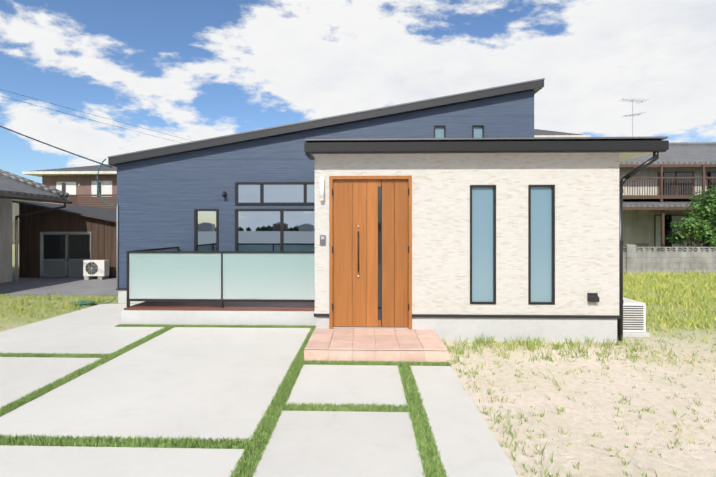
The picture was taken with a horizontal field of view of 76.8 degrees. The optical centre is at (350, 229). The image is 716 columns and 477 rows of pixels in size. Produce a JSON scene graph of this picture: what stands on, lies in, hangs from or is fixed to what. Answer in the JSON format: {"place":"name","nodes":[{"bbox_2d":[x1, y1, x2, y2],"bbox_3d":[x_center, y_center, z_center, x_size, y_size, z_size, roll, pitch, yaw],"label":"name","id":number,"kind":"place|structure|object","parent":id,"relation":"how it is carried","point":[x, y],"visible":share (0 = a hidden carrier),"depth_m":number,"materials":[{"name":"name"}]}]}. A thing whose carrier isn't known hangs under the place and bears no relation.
{"place":"outdoors","nodes":[
{"label":"outdoors","id":0,"kind":"place"},
{"bbox_2d":[0,198,11,282],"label":"kura walls","id":1,"kind":"structure","parent":0,"point":[5,239],"depth_m":14.07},
{"bbox_2d":[0,175,67,199],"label":"roof","id":2,"kind":"structure","parent":1,"relation":"on","point":[9,186],"depth_m":13.52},
{"bbox_2d":[0,169,68,196],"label":"kura verge tiles","id":3,"kind":"object","parent":2,"relation":"on","point":[33,183],"visible":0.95,"depth_m":14.44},
{"bbox_2d":[0,193,72,203],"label":"roof gutter","id":4,"kind":"object","parent":2,"relation":"attached to","point":[19,197],"visible":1,"depth_m":13.09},
{"bbox_2d":[15,220,17,280],"bbox_3d":[-10.652,0.670,14.385,0.090,1.950,0.090,0,0,2],"label":"downspout","id":5,"kind":"object","parent":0,"point":[16,250],"visible":0.73,"depth_m":14.35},
{"bbox_2d":[12,199,41,243],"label":"house walls","id":6,"kind":"structure","parent":0,"point":[15,209],"depth_m":51.80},
{"bbox_2d":[0,274,117,295],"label":"asphalt road","id":7,"kind":"structure","parent":0,"point":[68,286],"depth_m":12.99,"materials":[{"name":"asphalt"}]},
{"bbox_2d":[19,204,115,277],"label":"shed walls","id":8,"kind":"structure","parent":7,"relation":"on","point":[54,221],"depth_m":15.37,"materials":[{"name":"wood"}]},
{"bbox_2d":[42,233,67,276],"bbox_3d":[-10.090,0.875,15.388,0.860,1.500,0.040,0,0,2],"label":"sliding door","id":9,"kind":"structure","parent":8,"relation":"attached to","point":[66,255],"depth_m":15.37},
{"bbox_2d":[44,235,64,258],"bbox_3d":[-10.090,0.587,15.388,0.770,0.832,0.008,0,0,2],"label":"door glass pane","id":10,"kind":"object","parent":9,"relation":"in","point":[54,246],"visible":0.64,"depth_m":15.38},
{"bbox_2d":[44,260,64,274],"bbox_3d":[-10.090,1.300,15.388,0.770,0.505,0.008,0,0,2],"label":"door panel","id":11,"kind":"object","parent":9,"relation":"in","point":[54,267],"visible":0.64,"depth_m":15.38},
{"bbox_2d":[12,200,116,221],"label":"shed roof","id":12,"kind":"structure","parent":8,"relation":"on","point":[101,213],"depth_m":16.08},
{"bbox_2d":[40,232,91,277],"bbox_3d":[-9.680,0.860,15.390,1.780,1.570,0.130,0,0,2],"label":"door frame","id":13,"kind":"object","parent":8,"relation":"attached to","point":[61,232],"visible":0.43,"depth_m":15.35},
{"bbox_2d":[21,204,116,277],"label":"wall battens","id":14,"kind":"object","parent":8,"relation":"attached to","point":[91,231],"visible":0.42,"depth_m":15.37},
{"bbox_2d":[84,276,108,279],"bbox_3d":[-8.385,1.585,14.894,0.600,0.120,0.400,0,0,2],"label":"stand","id":15,"kind":"object","parent":7,"relation":"on","point":[94,277],"visible":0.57,"depth_m":14.75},
{"bbox_2d":[83,260,108,275],"bbox_3d":[-8.385,1.265,14.884,0.700,0.520,0.300,0,0,2],"label":"air conditioner unit","id":16,"kind":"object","parent":15,"relation":"on","point":[103,267],"depth_m":14.73,"materials":[{"name":"white plastic"}]},
{"bbox_2d":[68,260,82,274],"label":"door panel","id":17,"kind":"object","parent":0,"point":[75,267],"visible":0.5,"depth_m":15.41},
{"bbox_2d":[68,235,89,258],"bbox_3d":[-9.269,0.587,15.412,0.770,0.832,0.008,0,0,2],"label":"door glass pane","id":18,"kind":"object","parent":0,"point":[78,246],"visible":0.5,"depth_m":15.41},
{"bbox_2d":[0,244,715,476],"bbox_3d":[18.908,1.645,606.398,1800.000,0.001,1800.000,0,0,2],"label":"ground","id":19,"kind":"structure","parent":0,"point":[697,460],"depth_m":4.37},
{"bbox_2d":[0,357,100,408],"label":"paving slab","id":20,"kind":"structure","parent":19,"relation":"on","point":[20,377],"depth_m":5.16,"materials":[{"name":"concrete"}]},
{"bbox_2d":[0,291,117,330],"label":"lot weeds","id":21,"kind":"object","parent":19,"relation":"on","point":[68,304],"visible":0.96,"depth_m":9.71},
{"bbox_2d":[42,175,116,205],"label":"brown house walls","id":22,"kind":"structure","parent":19,"relation":"on","point":[84,182],"depth_m":30.28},
{"bbox_2d":[35,164,116,170],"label":"roof","id":23,"kind":"structure","parent":22,"relation":"on","point":[95,168],"depth_m":30.53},
{"bbox_2d":[22,171,116,176],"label":"roof fascia","id":24,"kind":"structure","parent":23,"relation":"attached to","point":[37,173],"depth_m":29.55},
{"bbox_2d":[67,194,116,209],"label":"balcony wall","id":25,"kind":"structure","parent":22,"relation":"attached to","point":[75,200],"depth_m":29.20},
{"bbox_2d":[25,304,134,326],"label":"paving slab","id":26,"kind":"structure","parent":19,"relation":"on","point":[104,315],"depth_m":8.29,"materials":[{"name":"concrete"}]},
{"bbox_2d":[0,326,164,354],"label":"paving slab","id":27,"kind":"structure","parent":19,"relation":"on","point":[61,339],"depth_m":6.77,"materials":[{"name":"concrete"}]},
{"bbox_2d":[0,445,243,476],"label":"paving slab","id":28,"kind":"structure","parent":19,"relation":"on","point":[44,461],"depth_m":3.18,"materials":[{"name":"concrete"}]},
{"bbox_2d":[118,290,144,302],"bbox_3d":[-0.492,1.545,14.065,9.150,0.400,8.260,0,0,2],"label":"foundation","id":29,"kind":"object","parent":19,"relation":"on","point":[122,296],"depth_m":10.08,"materials":[{"name":"paint"}]},
{"bbox_2d":[0,327,310,440],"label":"paving slab","id":30,"kind":"structure","parent":19,"relation":"on","point":[209,382],"depth_m":4.55,"materials":[{"name":"concrete"}]},
{"bbox_2d":[121,310,315,325],"bbox_3d":[-2.189,1.565,8.806,3.410,0.360,2.280,0,0,2],"label":"deck base","id":31,"kind":"object","parent":19,"relation":"on","point":[211,318],"visible":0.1,"depth_m":7.67,"materials":[{"name":"paint"}]},
{"bbox_2d":[124,307,314,310],"bbox_3d":[-2.209,1.368,7.766,3.375,0.035,0.134,0,0,2],"label":"deck board","id":32,"kind":"object","parent":31,"relation":"on","point":[217,309],"visible":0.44,"depth_m":7.72,"materials":[{"name":"brown wood"}]},
{"bbox_2d":[130,306,314,307],"bbox_3d":[-2.204,1.368,7.906,3.375,0.035,0.134,0,0,2],"label":"deck board","id":33,"kind":"object","parent":31,"relation":"on","point":[237,306],"visible":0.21,"depth_m":7.92,"materials":[{"name":"brown wood"}]},
{"bbox_2d":[132,304,314,306],"bbox_3d":[-2.200,1.368,8.046,3.375,0.035,0.134,0,0,2],"label":"deck board","id":34,"kind":"object","parent":31,"relation":"on","point":[210,305],"visible":0.33,"depth_m":8.03,"materials":[{"name":"brown wood"}]},
{"bbox_2d":[138,303,314,304],"bbox_3d":[-2.196,1.368,8.186,3.375,0.035,0.134,0,0,2],"label":"deck board","id":35,"kind":"object","parent":31,"relation":"on","point":[224,304],"visible":0.25,"depth_m":8.14,"materials":[{"name":"brown wood"}]},
{"bbox_2d":[141,302,314,303],"bbox_3d":[-2.191,1.368,8.326,3.375,0.035,0.134,0,0,2],"label":"deck board","id":36,"kind":"object","parent":31,"relation":"on","point":[236,302],"visible":0.27,"depth_m":8.36,"materials":[{"name":"brown wood"}]},
{"bbox_2d":[0,323,450,476],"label":"grass strips","id":37,"kind":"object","parent":19,"relation":"on","point":[281,398],"depth_m":4.06,"materials":[{"name":"plant"}]},
{"bbox_2d":[316,317,328,327],"bbox_3d":[-0.368,1.520,8.318,0.200,0.450,3.180,0,0,2],"label":"house foundation","id":38,"kind":"object","parent":19,"relation":"on","point":[322,322],"depth_m":6.73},
{"bbox_2d":[252,411,424,476],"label":"paving slab","id":39,"kind":"structure","parent":19,"relation":"on","point":[336,444],"depth_m":3.40,"materials":[{"name":"concrete"}]},
{"bbox_2d":[285,365,406,406],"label":"paving slab","id":40,"kind":"structure","parent":19,"relation":"on","point":[355,384],"depth_m":4.73,"materials":[{"name":"concrete"}]},
{"bbox_2d":[305,332,436,350],"bbox_3d":[0.330,1.590,6.196,1.766,0.210,1.258,0,0,2],"label":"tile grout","id":41,"kind":"object","parent":19,"relation":"on","point":[370,350],"visible":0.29,"depth_m":5.57,"materials":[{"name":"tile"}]},
{"bbox_2d":[305,350,327,361],"bbox_3d":[-0.427,1.570,5.591,0.291,0.150,0.016,0,0,2],"label":"step tile","id":42,"kind":"object","parent":41,"relation":"attached to","point":[317,355],"visible":0.69,"depth_m":5.58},
{"bbox_2d":[305,341,329,349],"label":"step tile","id":43,"kind":"object","parent":41,"relation":"on","point":[319,345],"visible":0.94,"depth_m":5.74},
{"bbox_2d":[312,327,333,334],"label":"porch tile","id":44,"kind":"object","parent":41,"relation":"on","point":[322,331],"visible":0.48,"depth_m":6.52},
{"bbox_2d":[328,350,351,361],"bbox_3d":[-0.132,1.570,5.582,0.291,0.150,0.016,0,0,2],"label":"step tile","id":45,"kind":"object","parent":41,"relation":"attached to","point":[336,355],"visible":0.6,"depth_m":5.57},
{"bbox_2d":[328,341,352,349],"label":"step tile","id":46,"kind":"object","parent":41,"relation":"on","point":[340,345],"visible":0.96,"depth_m":5.74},
{"bbox_2d":[352,351,375,361],"bbox_3d":[0.163,1.570,5.572,0.291,0.150,0.016,0,0,2],"label":"step tile","id":47,"kind":"object","parent":41,"relation":"attached to","point":[358,356],"visible":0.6,"depth_m":5.56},
{"bbox_2d":[352,341,375,350],"bbox_3d":[0.169,1.484,5.757,0.291,0.022,0.369,0,0,2],"label":"porch tile","id":48,"kind":"object","parent":41,"relation":"on","point":[369,346],"visible":1,"depth_m":5.69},
{"bbox_2d":[353,335,374,341],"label":"porch tile","id":49,"kind":"object","parent":41,"relation":"on","point":[364,338],"visible":0.77,"depth_m":6.11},
{"bbox_2d":[375,335,397,341],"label":"porch tile","id":50,"kind":"object","parent":41,"relation":"on","point":[385,338],"visible":0.81,"depth_m":6.11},
{"bbox_2d":[375,342,399,350],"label":"porch tile","id":51,"kind":"object","parent":41,"relation":"on","point":[387,346],"visible":0.96,"depth_m":5.69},
{"bbox_2d":[376,351,399,362],"bbox_3d":[0.458,1.570,5.563,0.291,0.150,0.016,0,0,2],"label":"porch tile","id":52,"kind":"object","parent":41,"relation":"attached to","point":[386,356],"visible":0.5,"depth_m":5.55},
{"bbox_2d":[396,335,419,341],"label":"porch tile","id":53,"kind":"object","parent":41,"relation":"on","point":[407,338],"visible":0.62,"depth_m":6.11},
{"bbox_2d":[398,342,423,350],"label":"porch tile","id":54,"kind":"object","parent":41,"relation":"on","point":[412,346],"visible":0.92,"depth_m":5.69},
{"bbox_2d":[400,351,423,362],"bbox_3d":[0.753,1.570,5.554,0.291,0.150,0.016,0,0,2],"label":"porch tile","id":55,"kind":"object","parent":41,"relation":"attached to","point":[412,356],"visible":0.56,"depth_m":5.54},
{"bbox_2d":[417,335,441,342],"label":"porch tile","id":56,"kind":"object","parent":41,"relation":"on","point":[428,338],"visible":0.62,"depth_m":6.11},
{"bbox_2d":[421,342,447,350],"bbox_3d":[1.054,1.484,5.729,0.291,0.022,0.369,0,0,2],"label":"porch tile","id":57,"kind":"object","parent":41,"relation":"on","point":[434,346],"visible":0.88,"depth_m":5.69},
{"bbox_2d":[424,351,447,362],"bbox_3d":[1.048,1.570,5.544,0.291,0.150,0.016,0,0,2],"label":"porch tile","id":58,"kind":"object","parent":41,"relation":"attached to","point":[435,356],"visible":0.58,"depth_m":5.54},
{"bbox_2d":[410,366,518,476],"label":"paving slab","id":59,"kind":"structure","parent":19,"relation":"on","point":[467,443],"depth_m":3.69,"materials":[{"name":"concrete"}]},
{"bbox_2d":[412,317,616,341],"bbox_3d":[2.446,1.520,8.230,2.990,0.450,3.180,0,0,2],"label":"house foundation","id":60,"kind":"object","parent":19,"relation":"on","point":[546,329],"visible":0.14,"depth_m":6.64,"materials":[{"name":"concrete"}]},
{"bbox_3d":[1.739,0.100,8.367,4.210,2.390,2.850,0,0,2],"label":"entrance","id":61,"kind":"object","parent":60,"relation":"on","visible":0},
{"bbox_2d":[329,176,411,328],"bbox_3d":[0.292,0.338,6.729,1.220,2.265,0.115,0,0,2],"label":"door frame","id":62,"kind":"object","parent":61,"relation":"attached to","point":[332,178],"visible":0.86,"depth_m":6.68,"materials":[{"name":"wood"}]},
{"bbox_2d":[333,180,351,326],"bbox_3d":[-0.121,0.353,6.755,0.285,2.187,0.040,0,0,2],"label":"door panel","id":63,"kind":"object","parent":62,"relation":"attached to","point":[342,252],"depth_m":6.74,"materials":[{"name":"brown wood"}]},
{"bbox_2d":[352,180,366,326],"bbox_3d":[0.131,0.353,6.747,0.212,2.187,0.040,0,0,2],"label":"door panel","id":64,"kind":"object","parent":62,"relation":"attached to","point":[359,284],"depth_m":6.73,"materials":[{"name":"brown wood"}]},
{"bbox_2d":[333,326,407,328],"bbox_3d":[0.292,1.460,6.737,1.120,0.020,0.100,0,0,2],"label":"door threshold","id":65,"kind":"object","parent":62,"relation":"attached to","point":[344,327],"depth_m":6.69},
{"bbox_2d":[367,180,377,326],"bbox_3d":[0.321,0.353,6.741,0.162,2.187,0.040,0,0,2],"label":"door panel","id":66,"kind":"object","parent":62,"relation":"attached to","point":[372,253],"depth_m":6.72,"materials":[{"name":"brown wood"}]},
{"bbox_2d":[382,180,393,326],"bbox_3d":[0.555,0.353,6.733,0.188,2.187,0.040,0,0,2],"label":"door panel","id":67,"kind":"object","parent":62,"relation":"attached to","point":[387,253],"depth_m":6.71,"materials":[{"name":"brown wood"}]},
{"bbox_2d":[395,180,407,326],"bbox_3d":[0.750,0.353,6.727,0.196,2.187,0.040,0,0,2],"label":"door panel","id":68,"kind":"object","parent":62,"relation":"attached to","point":[401,253],"depth_m":6.71,"materials":[{"name":"brown wood"}]},
{"bbox_2d":[470,185,495,303],"bbox_3d":[1.941,0.220,6.664,0.380,1.750,0.082,0,0,2],"label":"slit window frame","id":69,"kind":"object","parent":61,"relation":"attached to","point":[494,244],"visible":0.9,"depth_m":6.63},
{"bbox_2d":[472,187,492,301],"bbox_3d":[1.941,0.220,6.670,0.316,1.686,0.010,0,0,2],"label":"window pane","id":70,"kind":"structure","parent":69,"relation":"in","point":[482,244],"depth_m":6.67,"materials":[{"name":"glass"}]},
{"bbox_2d":[412,314,620,318],"bbox_3d":[2.412,1.273,6.674,3.022,0.045,0.132,0,0,2],"label":"flashing","id":71,"kind":"object","parent":61,"relation":"attached to","point":[516,316],"visible":0.64,"depth_m":6.61,"materials":[{"name":"black"}]},
{"bbox_2d":[528,185,554,304],"bbox_3d":[2.791,0.220,6.637,0.380,1.750,0.082,0,0,2],"label":"slit window frame","id":72,"kind":"object","parent":61,"relation":"attached to","point":[553,247],"visible":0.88,"depth_m":6.60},
{"bbox_2d":[531,187,551,301],"bbox_3d":[2.791,0.220,6.643,0.316,1.686,0.010,0,0,2],"label":"window pane","id":73,"kind":"structure","parent":72,"relation":"in","point":[541,244],"depth_m":6.64,"materials":[{"name":"glass"}]},
{"bbox_2d":[617,152,658,340],"bbox_3d":[4.136,0.265,6.510,0.508,2.720,0.084,0,0,38],"label":"downpipe","id":74,"kind":"object","parent":61,"relation":"attached to","point":[642,166],"visible":0.85,"depth_m":6.61,"materials":[{"name":"black metal"}]},
{"bbox_2d":[440,308,715,476],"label":"weeds","id":75,"kind":"object","parent":19,"relation":"on","point":[477,341],"visible":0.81,"depth_m":5.66,"materials":[{"name":"plant"}]},
{"bbox_2d":[473,326,715,475],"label":"dry grass patches","id":76,"kind":"object","parent":19,"relation":"on","point":[672,356],"visible":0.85,"depth_m":5.78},
{"bbox_2d":[623,332,649,336],"bbox_3d":[4.332,1.610,7.300,0.480,0.070,0.840,0,0,2],"label":"equipment base","id":77,"kind":"object","parent":19,"relation":"on","point":[637,334],"visible":0.35,"depth_m":6.88,"materials":[{"name":"concrete"}]},
{"bbox_2d":[623,297,645,331],"bbox_3d":[4.322,1.350,7.300,0.420,0.450,0.760,0,0,2],"label":"outdoor unit","id":78,"kind":"object","parent":77,"relation":"on","point":[629,302],"visible":0.27,"depth_m":6.92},
{"bbox_2d":[623,306,643,329],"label":"vent louvers","id":79,"kind":"object","parent":78,"relation":"attached to","point":[633,317],"visible":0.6,"depth_m":6.91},
{"bbox_2d":[619,167,715,250],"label":"old house walls","id":80,"kind":"structure","parent":19,"relation":"on","point":[638,226],"depth_m":24.70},
{"bbox_2d":[623,200,701,206],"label":"lower roof","id":81,"kind":"structure","parent":80,"relation":"attached to","point":[654,203],"depth_m":22.80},
{"bbox_2d":[623,207,697,209],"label":"old house pent fascia","id":82,"kind":"structure","parent":81,"relation":"attached to","point":[655,208],"depth_m":22.39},
{"bbox_2d":[619,165,715,202],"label":"balcony railing","id":83,"kind":"object","parent":80,"relation":"attached to","point":[661,197],"visible":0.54,"depth_m":23.07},
{"bbox_2d":[654,215,687,250],"bbox_3d":[17.485,0.170,24.634,1.800,1.950,0.040,0,0,2],"label":"old window frame","id":84,"kind":"object","parent":80,"relation":"attached to","point":[671,228],"visible":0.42,"depth_m":24.64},
{"bbox_2d":[656,216,660,248],"bbox_3d":[16.837,0.170,24.651,0.405,1.850,0.005,0,0,2],"label":"old window curtain","id":85,"kind":"object","parent":84,"relation":"attached to","point":[658,231],"visible":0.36,"depth_m":24.65,"materials":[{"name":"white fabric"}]},
{"bbox_2d":[665,216,670,248],"bbox_3d":[17.485,0.170,24.638,1.700,1.850,0.008,0,0,2],"label":"old window glass","id":86,"kind":"object","parent":84,"relation":"in","point":[667,228],"visible":0.14,"depth_m":24.64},
{"bbox_2d":[623,252,715,273],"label":"block wall","id":87,"kind":"structure","parent":19,"relation":"on","point":[668,262],"depth_m":16.82,"materials":[{"name":"concrete"}]},
{"bbox_2d":[623,247,715,251],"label":"block wall","id":88,"kind":"structure","parent":87,"relation":"on","point":[680,249],"depth_m":16.83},
{"bbox_2d":[661,210,697,250],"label":"veranda posts","id":89,"kind":"object","parent":19,"relation":"on","point":[662,228],"visible":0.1,"depth_m":22.56,"materials":[{"name":"brown"}]},
{"bbox_2d":[667,214,715,250],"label":"bush","id":90,"kind":"object","parent":19,"relation":"on","point":[697,227],"depth_m":18.25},
{"bbox_2d":[686,185,715,234],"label":"tree","id":91,"kind":"object","parent":19,"relation":"on","point":[706,207],"visible":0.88,"depth_m":19.88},
{"bbox_3d":[-14.871,-2.605,10.666,1.800,8.500,0.300,0,0,2],"label":"utility pole","id":92,"kind":"object","parent":19,"relation":"on","visible":0},
{"bbox_2d":[0,125,111,167],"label":"service cable","id":93,"kind":"object","parent":92,"relation":"attached to","point":[56,147],"visible":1,"depth_m":10.05,"materials":[{"name":"black plastic"}]},
{"bbox_2d":[0,0,715,183],"label":"sky","id":94,"kind":"structure","parent":0,"point":[194,70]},
{"bbox_2d":[378,187,380,319],"bbox_3d":[0.427,0.353,6.737,0.045,1.987,0.010,0,0,2],"label":"door glass strip","id":95,"kind":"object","parent":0,"point":[379,253],"depth_m":6.73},
{"bbox_2d":[381,180,381,326],"bbox_3d":[0.455,0.353,6.737,0.009,2.187,0.030,0,0,2],"label":"door meeting stile","id":96,"kind":"object","parent":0,"point":[381,253],"depth_m":6.72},
{"bbox_2d":[394,180,394,325],"bbox_3d":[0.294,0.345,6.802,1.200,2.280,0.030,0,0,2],"label":"groove","id":97,"kind":"object","parent":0,"point":[394,252],"depth_m":6.78},
{"bbox_2d":[315,153,618,314],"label":"entrance wall","id":98,"kind":"structure","parent":0,"point":[586,223],"depth_m":6.62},
{"bbox_2d":[307,140,656,142],"bbox_3d":[1.943,-1.205,8.170,5.070,0.140,3.330,0,0,2],"label":"roof flashing","id":99,"kind":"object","parent":98,"relation":"on","point":[492,141],"depth_m":6.51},
{"bbox_2d":[312,152,652,161],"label":"roof soffit","id":100,"kind":"structure","parent":99,"relation":"attached to","point":[625,156],"depth_m":6.71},
{"bbox_2d":[304,140,668,159],"bbox_3d":[1.897,-1.170,6.696,5.110,0.150,0.620,0,0,2],"label":"entrance gutter","id":101,"kind":"object","parent":99,"relation":"attached to","point":[310,149],"visible":0.98,"depth_m":6.39,"materials":[{"name":"metal"}]},
{"bbox_2d":[305,136,667,142],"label":"roof","id":102,"kind":"structure","parent":99,"relation":"attached to","point":[482,139],"depth_m":6.40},
{"bbox_2d":[534,129,582,134],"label":"neighbour roof","id":103,"kind":"structure","parent":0,"point":[541,132],"depth_m":20.26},
{"bbox_2d":[623,244,635,273],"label":"block wall pier","id":104,"kind":"structure","parent":0,"point":[630,258],"depth_m":16.82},
{"bbox_2d":[623,269,715,350],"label":"field grass","id":105,"kind":"structure","parent":0,"point":[656,287],"depth_m":10.97,"materials":[{"name":"plant"}]},
{"bbox_2d":[659,173,692,194],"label":"window frame","id":106,"kind":"object","parent":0,"point":[678,174],"visible":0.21,"depth_m":24.62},
{"bbox_2d":[672,216,686,248],"bbox_3d":[17.922,0.170,24.617,0.825,1.850,0.005,0,0,2],"label":"old window curtain","id":107,"kind":"object","parent":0,"point":[676,218],"visible":0.29,"depth_m":24.62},
{"bbox_2d":[669,142,715,145],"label":"roof ridge","id":108,"kind":"structure","parent":0,"point":[692,143],"depth_m":28.18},
{"bbox_3d":[-0.492,1.325,14.065,9.214,0.040,8.324,0,0,2],"label":"drip edge","id":109,"kind":"object","parent":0,"visible":0},
{"bbox_2d":[117,90,533,287],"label":"house walls","id":110,"kind":"structure","parent":109,"relation":"on","point":[160,200],"depth_m":9.98,"materials":[{"name":"blue"}]},
{"bbox_2d":[194,209,218,250],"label":"narrow window frame","id":111,"kind":"object","parent":110,"relation":"attached to","point":[195,229],"visible":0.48,"depth_m":9.98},
{"bbox_2d":[197,211,215,250],"bbox_3d":[-3.196,0.120,10.032,0.450,1.060,0.008,0,0,2],"label":"window","id":112,"kind":"structure","parent":111,"relation":"in","point":[206,230],"depth_m":10.03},
{"bbox_2d":[235,209,314,250],"bbox_3d":[-1.522,0.415,9.963,2.070,1.740,0.085,0,0,2],"label":"sliding window frame","id":113,"kind":"object","parent":110,"relation":"attached to","point":[281,229],"visible":0.33,"depth_m":9.93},
{"bbox_2d":[238,211,314,250],"bbox_3d":[-1.521,0.415,9.979,1.970,1.640,0.008,0,0,2],"label":"window","id":114,"kind":"structure","parent":113,"relation":"in","point":[258,230],"depth_m":9.98,"materials":[{"name":"glass"}]},
{"bbox_2d":[235,182,314,204],"bbox_3d":[-1.522,-0.795,9.963,2.070,0.500,0.085,0,0,2],"label":"window frame","id":115,"kind":"object","parent":110,"relation":"attached to","point":[261,184],"visible":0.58,"depth_m":9.93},
{"bbox_2d":[238,184,314,202],"bbox_3d":[-1.521,-0.795,9.979,1.970,0.400,0.008,0,0,2],"label":"transom window","id":116,"kind":"structure","parent":115,"relation":"in","point":[274,193],"depth_m":9.98,"materials":[{"name":"glass"}]},
{"bbox_2d":[108,80,543,166],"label":"roof","id":117,"kind":"structure","parent":110,"relation":"on","point":[536,86],"depth_m":9.77,"materials":[{"name":"grey metal"}]},
{"bbox_2d":[108,78,544,157],"bbox_3d":[-0.467,-2.395,14.058,9.460,1.655,8.632,0,0,2],"label":"roof cap","id":118,"kind":"object","parent":117,"relation":"on","point":[327,117],"visible":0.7,"depth_m":9.74,"materials":[{"name":"grey"}]},
{"bbox_3d":[6.201,-1.130,23.759,7.300,5.550,6.500,0,0,2],"label":"neighbouring building","id":119,"kind":"object","parent":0,"visible":0},
{"bbox_2d":[619,146,715,163],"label":"roof","id":120,"kind":"structure","parent":119,"relation":"on","point":[689,155],"depth_m":24.95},
{"bbox_2d":[619,164,715,166],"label":"roof eave","id":121,"kind":"object","parent":120,"relation":"attached to","point":[669,165],"depth_m":23.65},
{"bbox_3d":[-2.147,1.368,9.725,3.375,0.035,0.134,0,0,2],"label":"deck board","id":122,"kind":"object","parent":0,"visible":0},
{"bbox_2d":[126,246,314,307],"bbox_3d":[-2.172,0.862,8.844,3.380,0.977,2.122,0,0,2],"label":"railing frame","id":123,"kind":"object","parent":122,"relation":"on","point":[221,300],"visible":0.65,"depth_m":7.79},
{"bbox_2d":[129,253,220,298],"bbox_3d":[-3.046,0.805,7.832,1.618,0.796,0.010,0,0,2],"label":"glass railing panel","id":124,"kind":"object","parent":123,"relation":"attached to","point":[174,275],"visible":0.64,"depth_m":7.83,"materials":[{"name":"glass"}]},
{"bbox_2d":[223,253,314,299],"bbox_3d":[-1.365,0.805,7.779,1.698,0.796,0.010,0,0,2],"label":"glass railing panel","id":125,"kind":"object","parent":123,"relation":"attached to","point":[289,276],"visible":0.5,"depth_m":7.78,"materials":[{"name":"glass"}]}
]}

